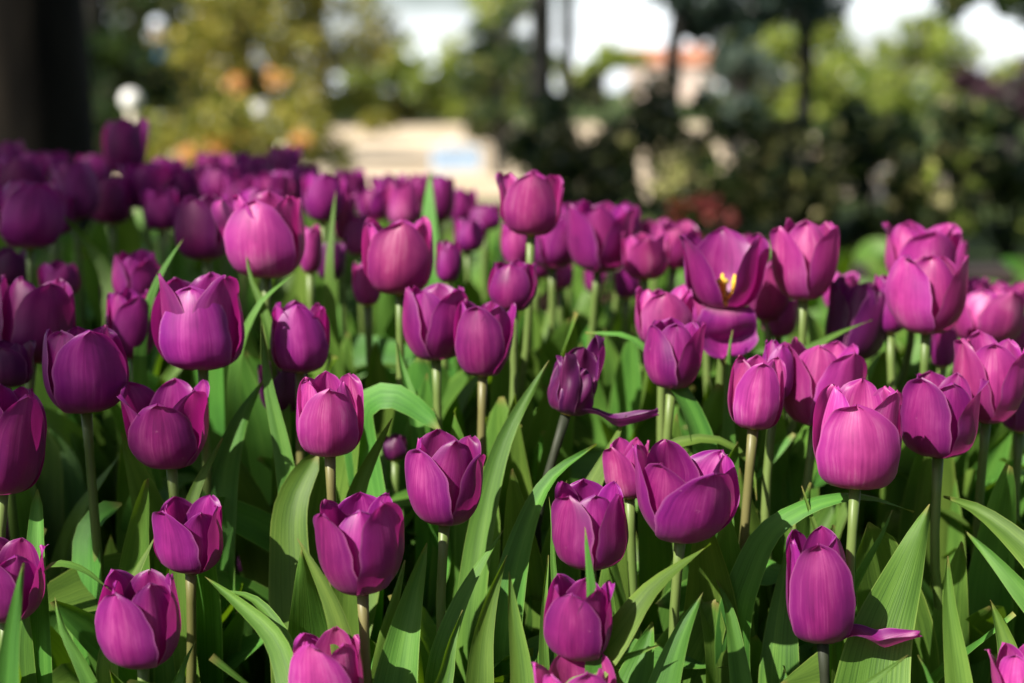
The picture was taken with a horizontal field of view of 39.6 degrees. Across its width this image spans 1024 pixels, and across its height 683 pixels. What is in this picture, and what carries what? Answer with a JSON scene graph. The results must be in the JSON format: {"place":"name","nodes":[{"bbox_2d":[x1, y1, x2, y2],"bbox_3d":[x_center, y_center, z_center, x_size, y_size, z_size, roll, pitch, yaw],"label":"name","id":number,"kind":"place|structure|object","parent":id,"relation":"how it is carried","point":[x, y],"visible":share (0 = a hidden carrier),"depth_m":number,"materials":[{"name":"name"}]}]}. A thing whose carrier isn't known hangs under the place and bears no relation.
{"place":"outdoors","nodes":[
{"label":"outdoors","id":0,"kind":"place"},
{"bbox_2d":[114,124,957,198],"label":"plaza","id":1,"kind":"structure","parent":0,"point":[403,149],"depth_m":15.99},
{"bbox_2d":[312,79,387,125],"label":"shrub","id":2,"kind":"object","parent":1,"relation":"on","point":[375,100],"visible":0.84,"depth_m":28.52,"materials":[{"name":"green plant"}]},
{"bbox_2d":[698,36,798,159],"bbox_3d":[2.389,-2.511,14.816,0.937,1.325,0.955,-5,11,-25],"label":"park tree","id":3,"kind":"object","parent":1,"relation":"on","point":[735,72],"visible":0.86,"depth_m":14.67,"materials":[{"name":"green plant"}]},
{"bbox_2d":[106,0,1023,90],"label":"sky","id":4,"kind":"structure","parent":0,"point":[629,23],"materials":[{"name":"white"}]},
{"bbox_2d":[114,91,1023,262],"bbox_3d":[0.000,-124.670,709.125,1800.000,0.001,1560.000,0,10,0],"label":"ground","id":5,"kind":"structure","parent":0,"point":[981,251],"depth_m":19.81,"materials":[{"name":"green plant"}]},
{"bbox_2d":[0,0,97,255],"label":"park tree","id":6,"kind":"object","parent":5,"relation":"on","point":[46,98],"visible":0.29,"depth_m":3.40,"materials":[{"name":"brown plant"}]},
{"bbox_2d":[85,0,206,161],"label":"park tree","id":7,"kind":"object","parent":5,"relation":"on","point":[149,78],"visible":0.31,"depth_m":12.62,"materials":[{"name":"green plant"}]},
{"bbox_2d":[106,0,275,128],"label":"park tree","id":8,"kind":"object","parent":5,"relation":"on","point":[168,12],"visible":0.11,"depth_m":25.81,"materials":[{"name":"green plant"}]},
{"bbox_2d":[141,94,263,166],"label":"flowering plant","id":9,"kind":"object","parent":5,"relation":"on","point":[227,120],"visible":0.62,"depth_m":6.86,"materials":[{"name":"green plant"}]},
{"bbox_2d":[154,0,331,152],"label":"park tree","id":10,"kind":"object","parent":5,"relation":"on","point":[211,29],"visible":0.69,"depth_m":16.46,"materials":[{"name":"green plant"}]},
{"bbox_2d":[198,67,325,156],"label":"flowering plant","id":11,"kind":"object","parent":5,"relation":"on","point":[281,135],"visible":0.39,"depth_m":7.87,"materials":[{"name":"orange plant"}]},
{"bbox_2d":[241,85,357,175],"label":"flowering plant","id":12,"kind":"object","parent":5,"relation":"on","point":[297,110],"visible":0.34,"depth_m":8.93,"materials":[{"name":"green plant"}]},
{"bbox_2d":[254,0,404,121],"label":"park tree","id":13,"kind":"object","parent":5,"relation":"on","point":[314,12],"visible":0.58,"depth_m":28.23,"materials":[{"name":"green plant"}]},
{"bbox_2d":[328,32,457,120],"bbox_3d":[-2.658,-6.112,33.459,3.454,2.301,2.538,3,10,16],"label":"park tree","id":14,"kind":"object","parent":5,"relation":"on","point":[406,75],"visible":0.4,"depth_m":32.77,"materials":[{"name":"green plant"}]},
{"bbox_2d":[429,0,530,124],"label":"park tree","id":15,"kind":"object","parent":5,"relation":"on","point":[486,9],"visible":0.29,"depth_m":29.18,"materials":[{"name":"green plant"}]},
{"bbox_2d":[445,0,559,176],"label":"park tree","id":16,"kind":"object","parent":5,"relation":"on","point":[480,59],"visible":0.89,"depth_m":11.76,"materials":[{"name":"green plant"}]},
{"bbox_2d":[529,0,552,151],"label":"park tree","id":17,"kind":"object","parent":5,"relation":"on","point":[541,51],"visible":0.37,"depth_m":7.01,"materials":[{"name":"brown plant"}]},
{"bbox_2d":[501,87,594,200],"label":"shrub","id":18,"kind":"object","parent":5,"relation":"on","point":[521,148],"visible":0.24,"depth_m":5.56,"materials":[{"name":"green plant"}]},
{"bbox_2d":[528,78,650,206],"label":"shrub","id":19,"kind":"object","parent":5,"relation":"on","point":[607,149],"visible":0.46,"depth_m":4.90,"materials":[{"name":"green plant"}]},
{"bbox_2d":[553,38,649,111],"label":"park tree","id":20,"kind":"object","parent":5,"relation":"on","point":[610,58],"visible":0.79,"depth_m":46.79,"materials":[{"name":"green plant"}]},
{"bbox_2d":[609,71,717,237],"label":"shrub","id":21,"kind":"object","parent":5,"relation":"on","point":[656,118],"visible":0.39,"depth_m":5.17,"materials":[{"name":"green plant"}]},
{"bbox_2d":[640,138,709,222],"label":"flowering plant","id":22,"kind":"object","parent":5,"relation":"on","point":[684,172],"visible":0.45,"depth_m":4.30,"materials":[{"name":"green plant"}]},
{"bbox_2d":[651,184,739,239],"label":"flowering plant","id":23,"kind":"object","parent":5,"relation":"on","point":[681,203],"visible":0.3,"depth_m":4.15,"materials":[{"name":"red plant"}]},
{"bbox_2d":[661,88,800,238],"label":"shrub","id":24,"kind":"object","parent":5,"relation":"on","point":[725,185],"visible":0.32,"depth_m":4.84,"materials":[{"name":"green plant"}]},
{"bbox_2d":[648,0,852,194],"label":"park tree","id":25,"kind":"object","parent":5,"relation":"on","point":[745,22],"visible":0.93,"depth_m":6.34,"materials":[{"name":"green plant"}]},
{"bbox_2d":[708,0,840,165],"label":"park tree","id":26,"kind":"object","parent":5,"relation":"on","point":[805,92],"visible":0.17,"depth_m":8.33,"materials":[{"name":"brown plant"}]},
{"bbox_2d":[726,111,855,262],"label":"shrub","id":27,"kind":"object","parent":5,"relation":"on","point":[795,191],"visible":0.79,"depth_m":4.53,"materials":[{"name":"green plant"}]},
{"bbox_2d":[717,12,889,128],"bbox_3d":[5.438,-5.324,27.476,3.254,2.730,2.998,0,10,0],"label":"park tree","id":28,"kind":"object","parent":5,"relation":"on","point":[829,88],"visible":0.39,"depth_m":26.58,"materials":[{"name":"green plant"}]},
{"bbox_2d":[800,95,927,262],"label":"shrub","id":29,"kind":"object","parent":5,"relation":"on","point":[864,146],"visible":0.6,"depth_m":4.88,"materials":[{"name":"green plant"}]},
{"bbox_2d":[821,10,989,116],"bbox_3d":[10.903,-7.559,39.525,4.508,3.204,3.395,5,11,25],"label":"park tree","id":30,"kind":"object","parent":5,"relation":"on","point":[931,49],"visible":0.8,"depth_m":38.81,"materials":[{"name":"green plant"}]},
{"bbox_2d":[868,90,1003,240],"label":"shrub","id":31,"kind":"object","parent":5,"relation":"on","point":[909,176],"visible":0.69,"depth_m":4.57,"materials":[{"name":"green plant"}]},
{"bbox_2d":[927,0,1023,30],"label":"park tree","id":32,"kind":"object","parent":5,"relation":"on","point":[950,12],"visible":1,"depth_m":6.87,"materials":[{"name":"green plant"}]},
{"bbox_2d":[948,52,1023,160],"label":"park tree","id":33,"kind":"object","parent":5,"relation":"on","point":[983,85],"visible":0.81,"depth_m":13.80,"materials":[{"name":"plant"}]},
{"bbox_2d":[950,97,1023,262],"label":"shrub","id":34,"kind":"object","parent":5,"relation":"on","point":[1000,122],"visible":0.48,"depth_m":4.72,"materials":[{"name":"green plant"}]},
{"bbox_2d":[627,43,715,99],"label":"house","id":35,"kind":"structure","parent":0,"point":[693,74],"depth_m":101.06,"materials":[{"name":"paint"}]},
{"bbox_2d":[538,285,1012,361],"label":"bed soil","id":36,"kind":"structure","parent":0,"point":[543,303],"depth_m":2.88,"materials":[{"name":"brown soil"}]},
{"bbox_2d":[0,383,71,682],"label":"tulip","id":37,"kind":"object","parent":36,"relation":"on","point":[23,427],"visible":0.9,"depth_m":0.92,"materials":[{"name":"purple plant"}]},
{"bbox_2d":[0,340,72,571],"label":"tulip","id":38,"kind":"object","parent":36,"relation":"on","point":[16,364],"visible":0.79,"depth_m":1.01,"materials":[{"name":"purple plant"}]},
{"bbox_2d":[0,177,83,474],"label":"tulip","id":39,"kind":"object","parent":36,"relation":"on","point":[32,216],"visible":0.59,"depth_m":1.23,"materials":[{"name":"purple plant"}]},
{"bbox_2d":[0,151,87,321],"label":"tulip","id":40,"kind":"object","parent":36,"relation":"on","point":[32,167],"visible":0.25,"depth_m":1.46,"materials":[{"name":"purple plant"}]},
{"bbox_2d":[0,537,111,682],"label":"tulip","id":41,"kind":"object","parent":36,"relation":"on","point":[15,554],"visible":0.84,"depth_m":0.89,"materials":[{"name":"purple plant"}]},
{"bbox_2d":[0,274,122,584],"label":"tulip","id":42,"kind":"object","parent":36,"relation":"on","point":[29,311],"visible":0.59,"depth_m":1.07,"materials":[{"name":"purple plant"}]},
{"bbox_2d":[35,160,103,425],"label":"tulip","id":43,"kind":"object","parent":36,"relation":"on","point":[78,178],"visible":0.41,"depth_m":1.40,"materials":[{"name":"purple plant"}]},
{"bbox_2d":[0,563,195,682],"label":"tulip","id":44,"kind":"object","parent":36,"relation":"on","point":[138,622],"visible":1,"depth_m":0.85,"materials":[{"name":"purple plant"}]},
{"bbox_2d":[43,217,180,551],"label":"tulip","id":45,"kind":"object","parent":36,"relation":"on","point":[137,271],"visible":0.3,"depth_m":1.23,"materials":[{"name":"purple plant"}]},
{"bbox_2d":[91,176,134,267],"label":"tulip","id":46,"kind":"object","parent":36,"relation":"on","point":[115,206],"visible":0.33,"depth_m":1.48,"materials":[{"name":"purple plant"}]},
{"bbox_2d":[74,117,172,318],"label":"tulip","id":47,"kind":"object","parent":36,"relation":"on","point":[124,141],"visible":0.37,"depth_m":1.60,"materials":[{"name":"purple plant"}]},
{"bbox_2d":[82,161,170,327],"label":"tulip","id":48,"kind":"object","parent":36,"relation":"on","point":[151,175],"visible":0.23,"depth_m":1.50,"materials":[{"name":"purple plant"}]},
{"bbox_2d":[47,272,244,682],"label":"tulip","id":49,"kind":"object","parent":36,"relation":"on","point":[197,324],"visible":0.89,"depth_m":0.99,"materials":[{"name":"purple plant"}]},
{"bbox_2d":[105,241,197,552],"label":"tulip","id":50,"kind":"object","parent":36,"relation":"on","point":[128,316],"visible":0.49,"depth_m":1.10,"materials":[{"name":"purple plant"}]},
{"bbox_2d":[42,324,262,682],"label":"tulip","id":51,"kind":"object","parent":36,"relation":"on","point":[85,372],"visible":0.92,"depth_m":0.97,"materials":[{"name":"purple plant"}]},
{"bbox_2d":[50,378,262,682],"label":"tulip","id":52,"kind":"object","parent":36,"relation":"on","point":[166,424],"visible":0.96,"depth_m":0.98,"materials":[{"name":"purple plant"}]},
{"bbox_2d":[96,438,222,682],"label":"tulip","id":53,"kind":"object","parent":36,"relation":"on","point":[187,542],"visible":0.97,"depth_m":0.94,"materials":[{"name":"purple plant"}]},
{"bbox_2d":[127,187,192,388],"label":"tulip","id":54,"kind":"object","parent":36,"relation":"on","point":[159,206],"visible":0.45,"depth_m":1.45,"materials":[{"name":"purple plant"}]},
{"bbox_2d":[128,194,337,494],"bbox_3d":[-0.247,0.065,1.260,0.209,0.388,0.179,0,10,0],"label":"tulip","id":55,"kind":"object","parent":36,"relation":"on","point":[197,233],"visible":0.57,"depth_m":1.24,"materials":[{"name":"purple plant"}]},
{"bbox_2d":[198,163,293,310],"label":"tulip","id":56,"kind":"object","parent":36,"relation":"on","point":[210,179],"visible":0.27,"depth_m":1.51,"materials":[{"name":"purple plant"}]},
{"bbox_2d":[226,273,293,682],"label":"tulip","id":57,"kind":"object","parent":36,"relation":"on","point":[253,666],"visible":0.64,"depth_m":1.09,"materials":[{"name":"green plant"}]},
{"bbox_2d":[235,257,308,660],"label":"tulip","id":58,"kind":"object","parent":36,"relation":"on","point":[254,559],"visible":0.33,"depth_m":1.09,"materials":[{"name":"green plant"}]},
{"bbox_2d":[244,224,322,464],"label":"tulip","id":59,"kind":"object","parent":36,"relation":"on","point":[311,262],"visible":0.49,"depth_m":1.23,"materials":[{"name":"purple plant"}]},
{"bbox_2d":[205,538,363,682],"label":"tulip","id":60,"kind":"object","parent":36,"relation":"on","point":[332,654],"visible":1,"depth_m":0.86,"materials":[{"name":"plant"}]},
{"bbox_2d":[199,190,386,575],"bbox_3d":[-0.121,0.094,1.166,0.281,0.436,0.067,-3,10,-14],"label":"tulip","id":61,"kind":"object","parent":36,"relation":"on","point":[263,232],"visible":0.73,"depth_m":1.10,"materials":[{"name":"purple plant"}]},
{"bbox_2d":[252,172,346,371],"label":"tulip","id":62,"kind":"object","parent":36,"relation":"on","point":[318,192],"visible":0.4,"depth_m":1.34,"materials":[{"name":"purple plant"}]},
{"bbox_2d":[223,326,440,682],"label":"tulip","id":63,"kind":"object","parent":36,"relation":"on","point":[334,416],"visible":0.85,"depth_m":0.98,"materials":[{"name":"plant"}]},
{"bbox_2d":[211,187,459,377],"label":"tulip","id":64,"kind":"object","parent":36,"relation":"on","point":[387,348],"visible":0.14,"depth_m":1.35,"materials":[{"name":"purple plant"}]},
{"bbox_2d":[209,491,462,682],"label":"tulip","id":65,"kind":"object","parent":36,"relation":"on","point":[359,537],"visible":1,"depth_m":0.87,"materials":[{"name":"purple plant"}]},
{"bbox_2d":[265,300,414,682],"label":"tulip","id":66,"kind":"object","parent":36,"relation":"on","point":[299,339],"visible":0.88,"depth_m":1.03,"materials":[{"name":"purple plant"}]},
{"bbox_2d":[271,180,420,378],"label":"tulip","id":67,"kind":"object","parent":36,"relation":"on","point":[402,199],"visible":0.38,"depth_m":1.49,"materials":[{"name":"purple plant"}]},
{"bbox_2d":[217,433,546,613],"bbox_3d":[-0.094,0.212,1.108,0.294,0.280,0.073,-3,11,-19],"label":"tulip","id":68,"kind":"object","parent":36,"relation":"on","point":[253,524],"visible":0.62,"depth_m":1.09,"materials":[{"name":"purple plant"}]},
{"bbox_2d":[257,216,521,535],"bbox_3d":[-0.062,0.110,1.137,0.272,0.419,0.163,-3,11,-18],"label":"tulip","id":69,"kind":"object","parent":36,"relation":"on","point":[397,257],"visible":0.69,"depth_m":1.09,"materials":[{"name":"purple plant"}]},
{"bbox_2d":[308,238,489,439],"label":"tulip","id":70,"kind":"object","parent":36,"relation":"on","point":[448,261],"visible":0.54,"depth_m":1.20,"materials":[{"name":"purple plant"}]},
{"bbox_2d":[324,192,477,436],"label":"tulip","id":71,"kind":"object","parent":36,"relation":"on","point":[462,384],"visible":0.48,"depth_m":1.20,"materials":[{"name":"plant"}]},
{"bbox_2d":[382,299,515,621],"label":"tulip","id":72,"kind":"object","parent":36,"relation":"on","point":[483,336],"visible":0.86,"depth_m":1.04,"materials":[{"name":"purple plant"}]},
{"bbox_2d":[385,259,536,562],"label":"tulip","id":73,"kind":"object","parent":36,"relation":"on","point":[515,281],"visible":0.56,"depth_m":1.08,"materials":[{"name":"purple plant"}]},
{"bbox_2d":[453,217,484,372],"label":"tulip","id":74,"kind":"object","parent":36,"relation":"on","point":[469,234],"visible":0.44,"depth_m":1.41,"materials":[{"name":"purple plant"}]},
{"bbox_2d":[388,360,596,682],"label":"tulip","id":75,"kind":"object","parent":36,"relation":"on","point":[450,481],"visible":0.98,"depth_m":0.94,"materials":[{"name":"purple plant"}]},
{"bbox_2d":[422,172,577,412],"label":"tulip","id":76,"kind":"object","parent":36,"relation":"on","point":[513,246],"visible":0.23,"depth_m":1.29,"materials":[{"name":"plant"}]},
{"bbox_2d":[384,282,638,618],"bbox_3d":[0.001,0.162,1.058,0.240,0.402,0.091,4,11,22],"label":"tulip","id":77,"kind":"object","parent":36,"relation":"on","point":[428,314],"visible":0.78,"depth_m":1.05,"materials":[{"name":"purple plant"}]},
{"bbox_2d":[490,170,577,541],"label":"tulip","id":78,"kind":"object","parent":36,"relation":"on","point":[530,204],"visible":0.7,"depth_m":1.12,"materials":[{"name":"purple plant"}]},
{"bbox_2d":[518,215,573,408],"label":"tulip","id":79,"kind":"object","parent":36,"relation":"on","point":[552,253],"visible":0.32,"depth_m":1.28,"materials":[{"name":"purple plant"}]},
{"bbox_2d":[494,335,658,682],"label":"tulip","id":80,"kind":"object","parent":36,"relation":"on","point":[572,386],"visible":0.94,"depth_m":0.99,"materials":[{"name":"purple plant"}]},
{"bbox_2d":[526,199,634,579],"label":"tulip","id":81,"kind":"object","parent":36,"relation":"on","point":[594,239],"visible":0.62,"depth_m":1.23,"materials":[{"name":"purple plant"}]},
{"bbox_2d":[549,478,628,658],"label":"tulip","id":82,"kind":"object","parent":36,"relation":"on","point":[594,509],"visible":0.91,"depth_m":0.88,"materials":[{"name":"purple plant"}]},
{"bbox_2d":[508,528,710,682],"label":"tulip","id":83,"kind":"object","parent":36,"relation":"on","point":[629,615],"visible":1,"depth_m":0.86,"materials":[{"name":"plant"}]},
{"bbox_2d":[541,232,692,540],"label":"tulip","id":84,"kind":"object","parent":36,"relation":"on","point":[629,385],"visible":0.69,"depth_m":1.21,"materials":[{"name":"plant"}]},
{"bbox_2d":[539,555,702,682],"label":"tulip","id":85,"kind":"object","parent":36,"relation":"on","point":[575,623],"visible":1,"depth_m":0.86,"materials":[{"name":"purple plant"}]},
{"bbox_2d":[494,426,756,682],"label":"tulip","id":86,"kind":"object","parent":36,"relation":"on","point":[615,462],"visible":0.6,"depth_m":0.97,"materials":[{"name":"plant"}]},
{"bbox_2d":[632,438,751,682],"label":"tulip","id":87,"kind":"object","parent":36,"relation":"on","point":[684,498],"visible":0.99,"depth_m":0.88,"materials":[{"name":"purple plant"}]},
{"bbox_2d":[570,227,824,491],"bbox_3d":[0.166,0.107,1.201,0.193,0.417,0.176,-8,13,-39],"label":"tulip","id":88,"kind":"object","parent":36,"relation":"on","point":[724,269],"visible":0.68,"depth_m":1.09,"materials":[{"name":"purple plant"}]},
{"bbox_2d":[638,317,780,634],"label":"tulip","id":89,"kind":"object","parent":36,"relation":"on","point":[673,353],"visible":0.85,"depth_m":1.02,"materials":[{"name":"purple plant"}]},
{"bbox_2d":[635,284,795,587],"bbox_3d":[0.144,0.146,1.118,0.102,0.383,0.111,-8,13,-37],"label":"tulip","id":90,"kind":"object","parent":36,"relation":"on","point":[676,303],"visible":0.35,"depth_m":1.08,"materials":[{"name":"purple plant"}]},
{"bbox_2d":[656,330,811,630],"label":"tulip","id":91,"kind":"object","parent":36,"relation":"on","point":[775,348],"visible":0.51,"depth_m":1.01,"materials":[{"name":"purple plant"}]},
{"bbox_2d":[585,331,913,682],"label":"tulip","id":92,"kind":"object","parent":36,"relation":"on","point":[730,563],"visible":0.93,"depth_m":0.95,"materials":[{"name":"plant"}]},
{"bbox_2d":[749,261,796,458],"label":"tulip","id":93,"kind":"object","parent":36,"relation":"on","point":[771,301],"visible":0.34,"depth_m":1.17,"materials":[{"name":"purple plant"}]},
{"bbox_2d":[681,276,886,556],"bbox_3d":[0.232,0.116,1.209,0.098,0.351,0.155,-8,13,-39],"label":"tulip","id":94,"kind":"object","parent":36,"relation":"on","point":[848,306],"visible":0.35,"depth_m":1.14,"materials":[{"name":"purple plant"}]},
{"bbox_2d":[743,218,879,539],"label":"tulip","id":95,"kind":"object","parent":36,"relation":"on","point":[804,256],"visible":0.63,"depth_m":1.10,"materials":[{"name":"purple plant"}]},
{"bbox_2d":[772,337,866,655],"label":"tulip","id":96,"kind":"object","parent":36,"relation":"on","point":[817,369],"visible":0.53,"depth_m":1.01,"materials":[{"name":"purple plant"}]},
{"bbox_2d":[780,504,929,682],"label":"tulip","id":97,"kind":"object","parent":36,"relation":"on","point":[880,633],"visible":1,"depth_m":0.90,"materials":[{"name":"purple plant"}]},
{"bbox_2d":[781,371,990,682],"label":"tulip","id":98,"kind":"object","parent":36,"relation":"on","point":[939,413],"visible":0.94,"depth_m":0.96,"materials":[{"name":"purple plant"}]},
{"bbox_2d":[811,220,961,534],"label":"tulip","id":99,"kind":"object","parent":36,"relation":"on","point":[912,239],"visible":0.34,"depth_m":1.18,"materials":[{"name":"purple plant"}]},
{"bbox_2d":[758,378,1015,682],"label":"tulip","id":100,"kind":"object","parent":36,"relation":"on","point":[857,435],"visible":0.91,"depth_m":0.92,"materials":[{"name":"purple plant"}]},
{"bbox_2d":[885,254,970,616],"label":"tulip","id":101,"kind":"object","parent":36,"relation":"on","point":[925,297],"visible":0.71,"depth_m":1.09,"materials":[{"name":"purple plant"}]},
{"bbox_2d":[866,274,1023,557],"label":"tulip","id":102,"kind":"object","parent":36,"relation":"on","point":[893,492],"visible":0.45,"depth_m":1.15,"materials":[{"name":"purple plant"}]},
{"bbox_2d":[918,495,1023,682],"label":"tulip","id":103,"kind":"object","parent":36,"relation":"on","point":[1007,666],"visible":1,"depth_m":0.88,"materials":[{"name":"plant"}]},
{"bbox_2d":[930,327,1011,556],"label":"tulip","id":104,"kind":"object","parent":36,"relation":"on","point":[942,352],"visible":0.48,"depth_m":1.17,"materials":[{"name":"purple plant"}]},
{"bbox_2d":[921,329,1023,682],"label":"tulip","id":105,"kind":"object","parent":36,"relation":"on","point":[979,355],"visible":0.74,"depth_m":1.01,"materials":[{"name":"purple plant"}]},
{"bbox_2d":[953,289,1023,524],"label":"tulip","id":106,"kind":"object","parent":36,"relation":"on","point":[997,315],"visible":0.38,"depth_m":1.18,"materials":[{"name":"purple plant"}]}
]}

